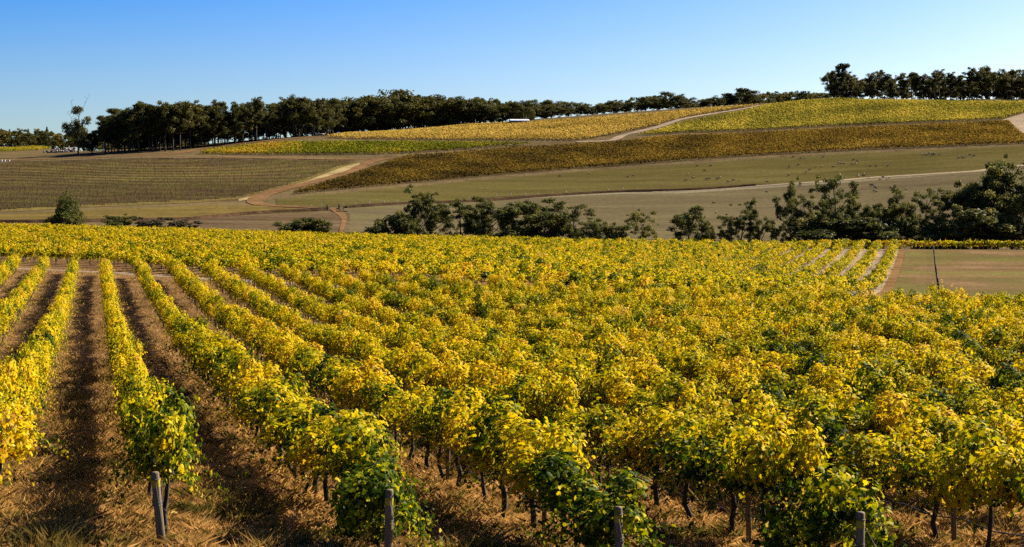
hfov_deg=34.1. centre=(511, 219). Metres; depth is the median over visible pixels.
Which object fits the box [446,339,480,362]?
grapevine
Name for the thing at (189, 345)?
grapevine
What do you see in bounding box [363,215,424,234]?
bush
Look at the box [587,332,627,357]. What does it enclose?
grapevine
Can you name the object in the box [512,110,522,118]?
round tree
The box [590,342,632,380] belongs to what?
grapevine
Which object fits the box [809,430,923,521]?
grapevine
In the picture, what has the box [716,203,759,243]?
gum tree
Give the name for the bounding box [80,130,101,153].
gum tree
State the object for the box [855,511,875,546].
end post
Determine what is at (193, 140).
gum tree
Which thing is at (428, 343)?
grapevine
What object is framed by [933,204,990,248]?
gum tree
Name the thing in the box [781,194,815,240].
gum tree
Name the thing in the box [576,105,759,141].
hill road
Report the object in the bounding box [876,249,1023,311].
field
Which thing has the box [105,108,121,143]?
gum tree
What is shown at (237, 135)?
gum tree
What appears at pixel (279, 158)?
dirt road
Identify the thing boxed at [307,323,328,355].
grapevine
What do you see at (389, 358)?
grapevine
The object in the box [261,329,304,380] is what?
grapevine
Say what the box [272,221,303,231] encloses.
bush
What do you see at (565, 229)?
gum tree
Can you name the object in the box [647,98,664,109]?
gum tree
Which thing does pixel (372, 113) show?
gum tree
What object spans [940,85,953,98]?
gum tree
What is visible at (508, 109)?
gum tree
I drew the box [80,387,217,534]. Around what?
grapevine
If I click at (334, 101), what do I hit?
gum tree
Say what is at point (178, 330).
grapevine
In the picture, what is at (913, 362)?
grapevine
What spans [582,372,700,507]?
grapevine
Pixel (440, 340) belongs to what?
grapevine
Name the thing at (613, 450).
grapevine
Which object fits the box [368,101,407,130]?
gum tree
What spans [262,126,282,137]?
gum tree
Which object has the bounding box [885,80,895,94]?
gum tree
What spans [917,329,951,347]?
grapevine
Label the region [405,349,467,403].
grapevine
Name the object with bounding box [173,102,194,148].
gum tree
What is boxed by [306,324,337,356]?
grapevine
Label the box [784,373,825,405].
grapevine
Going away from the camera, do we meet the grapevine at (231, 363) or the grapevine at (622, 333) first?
the grapevine at (231, 363)
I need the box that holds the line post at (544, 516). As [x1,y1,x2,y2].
[542,502,546,533]
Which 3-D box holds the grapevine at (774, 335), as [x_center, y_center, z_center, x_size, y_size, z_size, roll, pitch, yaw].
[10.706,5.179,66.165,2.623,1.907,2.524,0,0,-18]
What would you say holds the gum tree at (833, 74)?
on the ground at (162, 153)
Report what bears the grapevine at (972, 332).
on the ground at (162, 153)
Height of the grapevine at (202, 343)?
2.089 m
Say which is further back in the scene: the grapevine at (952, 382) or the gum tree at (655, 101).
the gum tree at (655, 101)
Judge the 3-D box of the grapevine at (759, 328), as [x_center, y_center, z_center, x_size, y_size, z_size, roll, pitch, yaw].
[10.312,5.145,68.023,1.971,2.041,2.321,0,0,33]
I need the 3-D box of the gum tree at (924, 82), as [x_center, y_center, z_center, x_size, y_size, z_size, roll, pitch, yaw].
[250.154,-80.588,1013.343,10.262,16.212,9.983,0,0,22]
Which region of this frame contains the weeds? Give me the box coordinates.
[0,364,1023,546]
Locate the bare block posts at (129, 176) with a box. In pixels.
[1,156,324,209]
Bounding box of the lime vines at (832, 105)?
[640,97,1023,133]
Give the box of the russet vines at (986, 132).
[293,120,1023,192]
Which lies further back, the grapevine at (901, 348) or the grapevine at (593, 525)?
the grapevine at (901, 348)
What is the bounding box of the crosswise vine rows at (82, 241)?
[0,222,539,268]
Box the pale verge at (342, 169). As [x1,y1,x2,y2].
[239,163,359,200]
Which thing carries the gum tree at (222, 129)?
on the ground at (162, 153)
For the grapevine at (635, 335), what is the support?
on the ground at (162, 153)
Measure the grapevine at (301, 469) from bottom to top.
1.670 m
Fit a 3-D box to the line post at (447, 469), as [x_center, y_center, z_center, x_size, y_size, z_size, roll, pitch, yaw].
[-1.225,4.470,31.964,0.084,1.394,0.084,0,2,-9]
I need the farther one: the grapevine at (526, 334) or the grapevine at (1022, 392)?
the grapevine at (526, 334)
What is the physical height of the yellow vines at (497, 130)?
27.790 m
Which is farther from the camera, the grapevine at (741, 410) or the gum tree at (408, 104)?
the gum tree at (408, 104)
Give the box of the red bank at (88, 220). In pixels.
[0,217,198,222]
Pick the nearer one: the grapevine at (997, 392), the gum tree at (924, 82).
the grapevine at (997, 392)
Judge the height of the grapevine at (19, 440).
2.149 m
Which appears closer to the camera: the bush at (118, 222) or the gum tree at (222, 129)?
the bush at (118, 222)
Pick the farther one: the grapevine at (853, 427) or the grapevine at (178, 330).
the grapevine at (178, 330)
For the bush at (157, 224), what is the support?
on the ground at (162, 153)
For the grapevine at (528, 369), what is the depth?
47.48 m
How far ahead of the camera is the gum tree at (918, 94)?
1034.78 m
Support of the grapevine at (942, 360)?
on the ground at (162, 153)
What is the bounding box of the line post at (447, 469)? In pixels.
[446,447,449,479]
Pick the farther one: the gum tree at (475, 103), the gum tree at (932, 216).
the gum tree at (475, 103)
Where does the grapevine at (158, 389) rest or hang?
on the ground at (162, 153)
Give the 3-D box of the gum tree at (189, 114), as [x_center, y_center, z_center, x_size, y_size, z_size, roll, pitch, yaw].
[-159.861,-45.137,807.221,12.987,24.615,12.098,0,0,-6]
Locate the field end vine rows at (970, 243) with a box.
[795,238,1023,249]
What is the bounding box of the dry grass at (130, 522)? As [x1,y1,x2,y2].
[0,268,1023,546]
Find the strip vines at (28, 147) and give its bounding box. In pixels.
[0,145,50,151]
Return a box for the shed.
[509,119,528,122]
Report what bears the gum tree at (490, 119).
on the ground at (162, 153)
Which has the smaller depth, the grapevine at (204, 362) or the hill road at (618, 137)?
the grapevine at (204, 362)
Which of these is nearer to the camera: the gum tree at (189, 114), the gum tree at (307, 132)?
the gum tree at (189, 114)
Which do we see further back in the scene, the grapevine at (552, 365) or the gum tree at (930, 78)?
the gum tree at (930, 78)
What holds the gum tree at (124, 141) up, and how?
on the ground at (162, 153)
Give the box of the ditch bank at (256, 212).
[194,207,329,218]
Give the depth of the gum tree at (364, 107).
938.65 m
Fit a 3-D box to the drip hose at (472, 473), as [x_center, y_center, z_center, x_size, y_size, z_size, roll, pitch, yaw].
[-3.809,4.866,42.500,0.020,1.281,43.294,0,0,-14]
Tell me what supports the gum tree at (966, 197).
on the ground at (162, 153)
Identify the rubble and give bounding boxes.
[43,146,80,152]
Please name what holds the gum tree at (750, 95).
on the ground at (162, 153)
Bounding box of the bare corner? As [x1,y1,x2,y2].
[1003,113,1023,132]
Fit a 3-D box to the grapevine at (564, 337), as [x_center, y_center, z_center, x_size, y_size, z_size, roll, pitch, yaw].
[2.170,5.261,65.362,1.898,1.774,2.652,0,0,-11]
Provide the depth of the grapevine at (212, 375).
46.26 m
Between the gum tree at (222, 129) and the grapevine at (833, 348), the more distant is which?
the gum tree at (222, 129)
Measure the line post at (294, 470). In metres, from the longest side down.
1.324 x 0.084 x 0.084 m
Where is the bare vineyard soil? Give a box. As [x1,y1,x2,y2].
[0,159,359,211]
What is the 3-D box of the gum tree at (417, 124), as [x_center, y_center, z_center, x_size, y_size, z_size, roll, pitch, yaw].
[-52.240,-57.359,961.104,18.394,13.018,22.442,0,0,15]
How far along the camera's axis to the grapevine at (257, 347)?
64.44 m
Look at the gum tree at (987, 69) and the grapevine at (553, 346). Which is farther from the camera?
the gum tree at (987, 69)
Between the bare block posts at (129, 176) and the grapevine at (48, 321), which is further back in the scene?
the bare block posts at (129, 176)
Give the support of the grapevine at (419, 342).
on the ground at (162, 153)
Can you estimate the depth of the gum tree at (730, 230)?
386.24 m
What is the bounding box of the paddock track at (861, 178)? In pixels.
[652,165,1023,191]
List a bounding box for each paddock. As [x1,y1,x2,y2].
[276,146,1023,206]
[344,167,1023,240]
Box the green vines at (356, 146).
[200,139,529,153]
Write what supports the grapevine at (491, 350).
on the ground at (162, 153)
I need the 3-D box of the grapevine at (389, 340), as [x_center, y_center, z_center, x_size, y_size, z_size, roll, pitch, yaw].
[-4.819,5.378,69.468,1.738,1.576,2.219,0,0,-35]
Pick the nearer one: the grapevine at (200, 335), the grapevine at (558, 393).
the grapevine at (558, 393)
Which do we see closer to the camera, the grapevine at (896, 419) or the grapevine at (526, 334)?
the grapevine at (896, 419)
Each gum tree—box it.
[49,190,86,224]
[61,94,91,154]
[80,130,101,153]
[95,117,116,153]
[96,115,113,152]
[97,122,113,151]
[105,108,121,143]
[105,127,121,152]
[110,112,132,152]
[113,134,127,150]
[115,115,121,151]
[120,113,144,152]
[122,107,137,151]
[124,101,150,151]
[139,103,147,150]
[139,104,151,150]
[142,105,162,150]
[142,132,162,148]
[144,125,161,149]
[153,100,170,150]
[154,103,178,151]
[158,113,183,149]
[160,104,184,150]
[163,134,174,146]
[167,133,183,147]
[168,101,194,149]
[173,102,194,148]
[181,99,205,148]
[182,128,196,147]
[183,127,205,145]
[188,104,204,146]
[191,111,213,147]
[198,129,213,144]
[201,105,221,145]
[205,107,227,145]
[210,99,225,144]
[212,113,230,144]
[217,105,230,143]
[223,102,238,137]
[223,133,232,141]
[225,105,245,143]
[230,105,253,142]
[230,131,241,139]
[238,129,248,140]
[245,102,258,140]
[245,113,262,140]
[246,97,269,140]
[251,127,264,139]
[257,106,275,139]
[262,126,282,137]
[264,103,282,138]
[272,103,292,137]
[275,101,290,136]
[277,124,296,136]
[278,96,288,136]
[282,94,303,136]
[285,99,302,136]
[288,125,304,136]
[294,96,314,135]
[300,125,316,135]
[304,98,318,135]
[305,107,324,135]
[306,123,326,135]
[309,100,321,135]
[315,98,331,135]
[316,117,334,135]
[319,110,335,133]
[320,97,357,132]
[322,99,367,132]
[323,107,339,133]
[325,126,346,133]
[328,98,343,134]
[338,106,366,131]
[342,94,384,131]
[348,96,384,131]
[360,97,395,130]
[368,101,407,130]
[376,95,401,128]
[377,89,423,129]
[387,95,429,129]
[394,199,437,235]
[404,184,463,235]
[407,110,439,127]
[412,102,448,126]
[417,95,448,125]
[418,96,457,125]
[431,94,464,125]
[436,197,483,235]
[442,99,476,123]
[446,104,466,123]
[452,96,486,123]
[460,98,495,123]
[461,199,511,236]
[469,196,540,237]
[475,101,500,122]
[482,108,503,122]
[493,103,515,121]
[496,102,524,118]
[507,197,555,237]
[516,99,536,116]
[516,101,542,117]
[535,104,557,118]
[540,99,562,116]
[543,104,561,117]
[544,201,601,238]
[549,211,580,238]
[560,107,574,116]
[572,207,609,239]
[574,106,586,115]
[585,106,598,114]
[595,104,612,113]
[604,100,622,112]
[611,104,625,112]
[621,102,636,111]
[623,208,658,240]
[633,102,648,110]
[635,96,654,110]
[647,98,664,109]
[650,97,669,109]
[659,91,685,108]
[666,205,713,242]
[680,97,697,107]
[681,100,692,107]
[689,215,716,241]
[698,99,712,106]
[708,95,720,105]
[711,97,726,105]
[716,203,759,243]
[716,213,744,242]
[720,93,741,104]
[724,98,735,104]
[733,87,764,103]
[733,100,744,104]
[743,197,775,246]
[752,97,763,103]
[762,220,789,242]
[772,176,809,240]
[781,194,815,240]
[797,206,841,246]
[807,173,866,239]
[819,76,837,96]
[824,73,831,97]
[827,86,842,96]
[828,70,837,97]
[829,83,838,97]
[835,63,849,84]
[836,81,854,97]
[837,82,848,97]
[840,188,874,248]
[842,92,855,97]
[843,73,856,97]
[845,202,902,248]
[848,80,858,97]
[853,78,864,97]
[855,81,868,97]
[856,86,863,97]
[863,71,881,98]
[864,83,880,98]
[874,74,884,98]
[875,70,892,98]
[875,196,920,248]
[881,184,909,225]
[883,89,896,97]
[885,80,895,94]
[892,91,899,98]
[894,73,910,98]
[896,214,936,248]
[897,79,908,98]
[899,90,911,97]
[904,187,948,237]
[906,72,918,98]
[910,75,922,98]
[913,90,925,98]
[918,73,931,98]
[919,193,960,232]
[924,76,937,98]
[925,70,943,99]
[927,91,943,98]
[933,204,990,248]
[936,69,946,98]
[937,182,990,248]
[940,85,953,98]
[942,72,959,99]
[948,82,959,99]
[948,89,959,99]
[952,75,967,99]
[953,172,1006,248]
[960,165,1023,249]
[961,67,976,98]
[962,85,971,98]
[967,81,980,98]
[968,69,985,98]
[978,66,990,98]
[979,72,995,98]
[981,71,994,98]
[981,153,1023,213]
[983,193,1023,249]
[984,162,1023,249]
[987,86,1005,98]
[989,71,999,98]
[993,69,1010,98]
[1002,87,1012,96]
[1004,69,1019,98]
[1009,88,1022,98]
[1013,73,1023,98]
[1018,76,1023,92]
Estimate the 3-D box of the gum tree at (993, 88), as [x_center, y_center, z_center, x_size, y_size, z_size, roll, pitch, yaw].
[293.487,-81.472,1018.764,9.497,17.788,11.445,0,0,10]
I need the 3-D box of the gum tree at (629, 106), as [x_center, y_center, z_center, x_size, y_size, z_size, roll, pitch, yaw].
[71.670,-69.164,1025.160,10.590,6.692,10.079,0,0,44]
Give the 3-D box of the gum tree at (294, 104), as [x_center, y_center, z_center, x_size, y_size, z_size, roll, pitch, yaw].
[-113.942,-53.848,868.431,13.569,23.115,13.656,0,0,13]
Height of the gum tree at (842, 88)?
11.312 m
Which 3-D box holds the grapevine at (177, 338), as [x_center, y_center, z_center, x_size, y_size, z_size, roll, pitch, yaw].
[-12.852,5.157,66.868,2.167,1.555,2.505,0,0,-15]
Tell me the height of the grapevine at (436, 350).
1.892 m
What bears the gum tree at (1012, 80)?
on the ground at (162, 153)
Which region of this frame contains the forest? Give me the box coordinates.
[0,69,1023,150]
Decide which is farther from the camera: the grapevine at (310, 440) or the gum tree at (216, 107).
the gum tree at (216, 107)
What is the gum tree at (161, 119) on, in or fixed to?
on the ground at (162, 153)
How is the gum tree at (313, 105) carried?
on the ground at (162, 153)
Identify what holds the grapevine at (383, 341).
on the ground at (162, 153)
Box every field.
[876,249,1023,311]
[966,99,1023,100]
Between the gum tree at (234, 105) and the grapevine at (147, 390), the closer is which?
the grapevine at (147, 390)
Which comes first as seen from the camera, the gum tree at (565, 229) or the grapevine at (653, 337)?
the grapevine at (653, 337)
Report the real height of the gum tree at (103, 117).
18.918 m
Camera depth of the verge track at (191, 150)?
802.53 m
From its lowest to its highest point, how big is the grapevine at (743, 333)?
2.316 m
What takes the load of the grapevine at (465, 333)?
on the ground at (162, 153)
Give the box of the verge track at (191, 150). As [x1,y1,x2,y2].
[23,135,328,159]
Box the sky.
[0,0,1023,150]
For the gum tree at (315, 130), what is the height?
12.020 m
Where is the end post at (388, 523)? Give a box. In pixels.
[384,489,398,546]
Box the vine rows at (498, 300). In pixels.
[0,252,1023,534]
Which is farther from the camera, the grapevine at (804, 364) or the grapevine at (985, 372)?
the grapevine at (804, 364)
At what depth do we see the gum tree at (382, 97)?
963.01 m
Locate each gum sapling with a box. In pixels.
[294,120,306,136]
[312,119,324,135]
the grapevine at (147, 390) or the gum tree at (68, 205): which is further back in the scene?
the gum tree at (68, 205)
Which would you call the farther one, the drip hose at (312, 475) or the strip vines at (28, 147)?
the strip vines at (28, 147)
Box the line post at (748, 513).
[745,484,751,545]
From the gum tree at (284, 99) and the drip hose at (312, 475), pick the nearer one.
the drip hose at (312, 475)
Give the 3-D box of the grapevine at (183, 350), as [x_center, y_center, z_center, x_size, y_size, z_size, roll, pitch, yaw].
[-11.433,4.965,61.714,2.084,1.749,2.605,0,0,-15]
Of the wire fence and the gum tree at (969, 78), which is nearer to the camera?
the wire fence
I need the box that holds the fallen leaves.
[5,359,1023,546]
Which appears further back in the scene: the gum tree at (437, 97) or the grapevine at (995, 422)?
the gum tree at (437, 97)
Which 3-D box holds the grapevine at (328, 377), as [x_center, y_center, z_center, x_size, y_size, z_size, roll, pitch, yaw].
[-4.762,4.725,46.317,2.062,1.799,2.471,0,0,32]
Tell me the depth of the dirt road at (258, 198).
643.05 m
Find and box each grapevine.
[0,351,51,434]
[0,371,37,432]
[0,385,46,481]
[0,400,74,473]
[1,355,49,416]
[1,360,43,429]
[1,388,77,461]
[11,344,46,404]
[14,357,54,412]
[16,363,44,414]
[19,325,56,396]
[23,330,62,365]
[23,340,60,381]
[25,341,52,396]
[26,335,58,370]
[28,325,60,364]
[28,326,59,362]
[30,330,71,376]
[31,359,59,402]
[36,316,65,353]
[36,320,63,361]
[38,313,67,354]
[41,353,55,393]
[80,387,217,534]
[98,327,129,373]
[99,323,129,349]
[99,332,147,402]
[99,380,158,426]
[102,346,140,384]
[102,359,158,431]
[103,322,136,367]
[103,363,149,408]
[104,331,133,381]
[104,364,149,426]
[104,378,173,481]
[105,321,145,358]
[105,336,142,377]
[105,343,144,398]
[107,352,143,406]
[108,395,228,500]
[109,379,182,443]
[109,380,156,471]
[110,346,130,382]
[110,368,144,419]
[111,393,192,498]
[113,370,156,439]
[114,388,197,506]
[157,318,210,363]
[163,332,190,360]
[164,325,186,359]
[167,314,209,360]
[171,330,238,383]
[173,323,209,371]
[174,332,217,374]
[177,329,219,372]
[181,326,224,383]
[182,326,215,382]
[183,345,222,391]
[185,363,234,411]
[187,344,225,400]
[189,339,247,402]
[196,357,271,426]
[197,342,253,410]
[202,348,265,412]
[207,376,288,442]
[210,358,281,434]
[213,379,318,457]
[220,402,343,497]
[221,364,291,448]
[229,314,274,359]
[233,368,308,462]
[243,397,322,473]
[244,319,277,360]
[244,327,263,361]
[247,326,283,363]
[247,395,328,480]
[248,321,292,368]
[254,335,301,377]
[258,330,279,377]
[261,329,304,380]
[265,415,419,501]
[271,341,301,382]
[271,341,324,383]
[274,405,414,518]
[281,346,324,392]
[289,353,331,398]
[296,354,336,402]
[296,444,504,546]
[298,408,417,518]
[301,362,368,415]
[304,355,342,407]
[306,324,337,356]
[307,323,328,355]
[311,356,356,416]
[315,356,398,416]
[318,327,346,357]
[319,326,339,352]
[325,313,368,361]
[328,366,361,412]
[331,328,370,359]
[337,331,377,362]
[342,333,384,363]
[348,377,407,440]
[355,342,389,365]
[365,320,397,347]
[367,348,388,360]
[368,378,423,451]
[371,347,401,383]
[372,369,446,469]
[374,347,427,387]
[378,381,440,462]
[379,342,426,387]
[383,329,399,350]
[384,321,430,350]
[388,387,457,477]
[392,328,428,350]
[393,348,446,391]
[393,386,503,489]
[403,338,431,351]
[405,344,477,404]
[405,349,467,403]
[409,328,447,352]
[419,338,451,357]
[425,392,583,512]
[426,405,535,499]
[428,336,468,358]
[433,355,473,394]
[446,322,477,340]
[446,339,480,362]
[446,377,472,394]
[449,412,594,531]
[453,340,480,366]
[461,330,481,341]
[463,325,490,344]
[466,343,501,372]
[466,360,522,402]
[467,345,500,372]
[469,326,503,345]
[473,372,540,409]
[477,329,527,375]
[484,332,521,347]
[490,374,560,424]
[497,337,527,357]
[500,342,530,354]
[501,434,649,543]
[502,352,552,379]
[513,326,539,342]
[515,372,579,424]
[516,341,546,368]
[518,359,567,387]
[520,455,680,546]
[521,361,549,379]
[526,328,548,345]
[529,335,565,366]
[534,321,575,344]
[538,400,621,463]
[540,347,571,368]
[544,352,597,415]
[551,331,583,352]
[556,330,587,353]
[557,348,595,367]
[557,403,652,485]
[570,370,606,412]
[573,339,601,352]
[581,355,600,377]
[581,360,655,413]
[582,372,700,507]
[582,403,667,495]
[583,320,624,341]
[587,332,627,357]
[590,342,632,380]
[598,326,628,339]
[598,382,660,421]
[600,336,632,356]
[601,346,646,372]
[603,405,760,521]
[619,387,704,420]
[621,352,671,395]
[623,341,648,364]
[626,327,663,344]
[633,339,687,381]
[635,368,682,392]
[640,332,664,354]
[643,339,690,379]
[644,411,799,537]
[654,330,681,354]
[655,371,731,420]
[661,324,704,351]
[662,373,717,395]
[666,346,711,380]
[668,329,705,354]
[671,331,704,350]
[681,401,744,437]
[684,319,731,349]
[687,357,728,389]
[688,343,725,358]
[696,376,726,411]
[697,335,734,363]
[701,389,781,441]
[706,335,732,353]
[706,371,780,414]
[707,356,756,388]
[712,337,750,351]
[717,322,746,340]
[721,415,830,541]
[722,339,767,363]
[723,360,788,405]
[726,374,799,412]
[732,315,772,340]
[735,461,906,546]
[737,393,839,453]
[741,330,772,354]
[744,350,775,378]
[749,320,782,342]
[750,335,794,356]
[754,368,796,399]
[759,326,800,346]
[763,351,812,381]
[770,390,830,414]
[778,342,810,362]
[781,348,835,384]
[783,321,826,350]
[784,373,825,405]
[785,407,901,493]
[789,313,821,337]
[792,380,873,430]
[800,331,838,352]
[800,344,832,367]
[804,359,856,378]
[806,363,865,403]
[808,325,841,340]
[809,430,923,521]
[814,335,861,359]
[821,351,850,371]
[823,361,913,408]
[826,330,858,343]
[830,400,911,451]
[831,324,870,342]
[833,349,881,369]
[835,334,886,357]
[841,354,880,377]
[852,391,964,486]
[856,339,898,360]
[858,313,893,342]
[860,388,937,410]
[861,334,901,349]
[861,418,1021,537]
[872,355,911,371]
[875,316,913,341]
[875,356,932,393]
[884,339,921,353]
[886,338,937,385]
[889,341,916,367]
[892,321,935,346]
[896,365,972,400]
[896,413,1005,488]
[906,387,961,419]
[909,343,958,363]
[910,348,978,386]
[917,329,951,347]
[921,334,967,355]
[925,416,1023,546]
[927,362,994,400]
[934,321,958,338]
[939,407,1023,511]
[942,384,1015,425]
[943,330,979,347]
[943,346,980,369]
[948,362,995,391]
[954,377,1023,411]
[955,323,987,341]
[958,338,995,360]
[960,335,998,352]
[962,355,1015,377]
[979,345,1021,368]
[980,362,1023,390]
[982,325,1023,363]
[992,388,1023,433]
[994,358,1023,374]
[996,343,1023,366]
[1002,389,1023,413]
[1004,321,1023,338]
[1016,342,1023,356]
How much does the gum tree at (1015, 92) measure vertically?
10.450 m
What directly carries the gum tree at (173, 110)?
on the ground at (162, 153)
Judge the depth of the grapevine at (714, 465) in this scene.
25.54 m
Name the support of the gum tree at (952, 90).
on the ground at (162, 153)
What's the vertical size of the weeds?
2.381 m
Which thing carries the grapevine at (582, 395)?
on the ground at (162, 153)
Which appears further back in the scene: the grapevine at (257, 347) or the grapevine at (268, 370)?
the grapevine at (257, 347)
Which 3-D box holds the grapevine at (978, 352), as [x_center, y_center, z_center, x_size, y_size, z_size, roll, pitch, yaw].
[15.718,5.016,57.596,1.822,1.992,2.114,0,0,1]
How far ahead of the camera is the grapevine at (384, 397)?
37.38 m
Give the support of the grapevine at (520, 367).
on the ground at (162, 153)
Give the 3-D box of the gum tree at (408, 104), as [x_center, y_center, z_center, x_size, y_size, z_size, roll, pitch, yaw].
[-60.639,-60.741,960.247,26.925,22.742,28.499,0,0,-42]
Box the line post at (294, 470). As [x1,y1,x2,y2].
[292,462,296,478]
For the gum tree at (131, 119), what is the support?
on the ground at (162, 153)
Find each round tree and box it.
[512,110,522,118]
[522,106,535,120]
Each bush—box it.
[43,210,83,225]
[101,213,137,226]
[106,217,157,227]
[132,216,193,227]
[155,217,202,227]
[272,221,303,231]
[281,217,326,230]
[301,219,332,232]
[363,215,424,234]
[502,211,581,238]
[586,222,632,239]
[783,214,882,248]
[819,217,914,248]
[891,220,963,248]
[939,208,1023,248]
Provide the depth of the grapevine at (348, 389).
42.49 m
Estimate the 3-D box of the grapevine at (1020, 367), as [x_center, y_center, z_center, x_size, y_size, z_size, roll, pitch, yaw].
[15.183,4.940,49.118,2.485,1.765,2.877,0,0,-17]
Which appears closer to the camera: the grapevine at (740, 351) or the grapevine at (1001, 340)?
the grapevine at (740, 351)
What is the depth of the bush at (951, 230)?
378.73 m
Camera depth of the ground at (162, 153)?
656.89 m
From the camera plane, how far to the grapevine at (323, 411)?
29.89 m
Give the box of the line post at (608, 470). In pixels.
[605,454,609,482]
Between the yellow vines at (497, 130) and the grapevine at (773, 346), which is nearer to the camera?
the grapevine at (773, 346)
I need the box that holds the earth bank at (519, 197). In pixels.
[343,184,755,207]
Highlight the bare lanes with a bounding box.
[707,248,898,296]
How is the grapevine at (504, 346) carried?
on the ground at (162, 153)
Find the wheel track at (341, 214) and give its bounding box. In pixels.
[330,208,346,232]
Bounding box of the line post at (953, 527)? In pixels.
[950,472,956,544]
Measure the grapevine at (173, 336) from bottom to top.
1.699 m
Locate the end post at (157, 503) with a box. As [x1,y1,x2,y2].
[151,471,165,546]
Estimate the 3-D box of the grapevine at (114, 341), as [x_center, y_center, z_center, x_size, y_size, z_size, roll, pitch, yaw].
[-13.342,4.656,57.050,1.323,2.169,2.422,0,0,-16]
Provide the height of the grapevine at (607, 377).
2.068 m
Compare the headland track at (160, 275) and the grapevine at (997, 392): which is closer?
the grapevine at (997, 392)
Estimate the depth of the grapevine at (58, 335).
68.83 m
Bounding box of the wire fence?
[933,244,938,290]
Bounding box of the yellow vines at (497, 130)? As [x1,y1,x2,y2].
[327,103,757,139]
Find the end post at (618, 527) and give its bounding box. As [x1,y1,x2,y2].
[614,506,623,546]
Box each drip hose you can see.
[210,376,384,528]
[292,376,614,545]
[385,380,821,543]
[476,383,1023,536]
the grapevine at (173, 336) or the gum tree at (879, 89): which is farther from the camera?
the gum tree at (879, 89)
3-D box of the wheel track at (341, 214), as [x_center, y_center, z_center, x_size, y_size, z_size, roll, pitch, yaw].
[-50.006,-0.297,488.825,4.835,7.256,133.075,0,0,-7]
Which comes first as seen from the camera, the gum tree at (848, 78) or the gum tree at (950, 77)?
the gum tree at (950, 77)
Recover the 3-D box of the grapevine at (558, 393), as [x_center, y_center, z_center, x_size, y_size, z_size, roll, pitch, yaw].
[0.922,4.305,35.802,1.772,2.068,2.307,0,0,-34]
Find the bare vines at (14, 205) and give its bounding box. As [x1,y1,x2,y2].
[0,158,350,211]
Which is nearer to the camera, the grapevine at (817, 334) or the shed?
the grapevine at (817, 334)
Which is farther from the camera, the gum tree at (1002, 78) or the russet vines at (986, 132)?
the gum tree at (1002, 78)
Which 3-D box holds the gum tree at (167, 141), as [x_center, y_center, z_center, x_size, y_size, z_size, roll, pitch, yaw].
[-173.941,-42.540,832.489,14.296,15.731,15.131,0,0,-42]
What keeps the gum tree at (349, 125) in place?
on the ground at (162, 153)
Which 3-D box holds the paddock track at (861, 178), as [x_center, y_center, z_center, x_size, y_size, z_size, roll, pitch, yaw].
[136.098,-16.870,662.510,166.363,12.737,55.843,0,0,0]
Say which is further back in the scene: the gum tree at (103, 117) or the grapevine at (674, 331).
the gum tree at (103, 117)
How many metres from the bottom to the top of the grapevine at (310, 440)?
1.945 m
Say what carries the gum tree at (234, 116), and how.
on the ground at (162, 153)
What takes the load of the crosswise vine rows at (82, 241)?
on the ground at (162, 153)
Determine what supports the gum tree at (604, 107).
on the ground at (162, 153)
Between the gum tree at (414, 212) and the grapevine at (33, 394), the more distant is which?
the gum tree at (414, 212)
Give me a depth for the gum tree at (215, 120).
830.07 m
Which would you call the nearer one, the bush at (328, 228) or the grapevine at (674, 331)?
the grapevine at (674, 331)
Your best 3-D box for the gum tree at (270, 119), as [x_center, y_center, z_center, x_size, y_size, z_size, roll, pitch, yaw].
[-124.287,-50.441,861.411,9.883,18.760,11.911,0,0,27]
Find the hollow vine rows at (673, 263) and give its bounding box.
[122,235,901,295]
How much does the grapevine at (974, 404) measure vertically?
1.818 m
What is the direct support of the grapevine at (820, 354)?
on the ground at (162, 153)
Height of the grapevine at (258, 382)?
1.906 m
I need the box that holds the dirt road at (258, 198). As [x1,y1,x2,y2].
[247,157,393,207]
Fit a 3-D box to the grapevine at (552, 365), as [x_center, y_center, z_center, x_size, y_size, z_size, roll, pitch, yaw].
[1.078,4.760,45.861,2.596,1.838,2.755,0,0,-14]
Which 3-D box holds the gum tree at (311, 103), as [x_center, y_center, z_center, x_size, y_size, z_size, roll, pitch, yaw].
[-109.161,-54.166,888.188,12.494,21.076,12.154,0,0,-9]
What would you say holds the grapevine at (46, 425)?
on the ground at (162, 153)
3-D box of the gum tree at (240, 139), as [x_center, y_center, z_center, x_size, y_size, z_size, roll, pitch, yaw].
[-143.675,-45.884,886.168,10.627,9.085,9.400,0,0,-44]
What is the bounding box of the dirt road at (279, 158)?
[190,157,373,159]
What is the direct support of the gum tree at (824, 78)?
on the ground at (162, 153)
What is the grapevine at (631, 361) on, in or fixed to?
on the ground at (162, 153)
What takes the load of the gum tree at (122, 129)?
on the ground at (162, 153)
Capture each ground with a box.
[0,99,1023,546]
[175,212,349,233]
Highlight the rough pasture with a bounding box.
[0,205,309,219]
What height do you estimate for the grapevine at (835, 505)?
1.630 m
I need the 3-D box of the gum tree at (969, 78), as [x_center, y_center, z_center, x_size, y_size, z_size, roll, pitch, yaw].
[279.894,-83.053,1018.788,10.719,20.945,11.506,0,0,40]
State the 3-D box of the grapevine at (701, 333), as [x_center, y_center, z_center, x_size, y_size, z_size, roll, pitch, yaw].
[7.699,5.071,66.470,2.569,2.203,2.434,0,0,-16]
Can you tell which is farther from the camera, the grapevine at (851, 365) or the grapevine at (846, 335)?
the grapevine at (846, 335)
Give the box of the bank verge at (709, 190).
[402,168,1017,204]
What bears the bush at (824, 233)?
on the ground at (162, 153)
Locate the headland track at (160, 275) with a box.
[13,268,432,293]
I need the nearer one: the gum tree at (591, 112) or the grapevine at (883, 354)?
the grapevine at (883, 354)
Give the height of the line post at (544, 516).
1.341 m
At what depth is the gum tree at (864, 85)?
1037.50 m

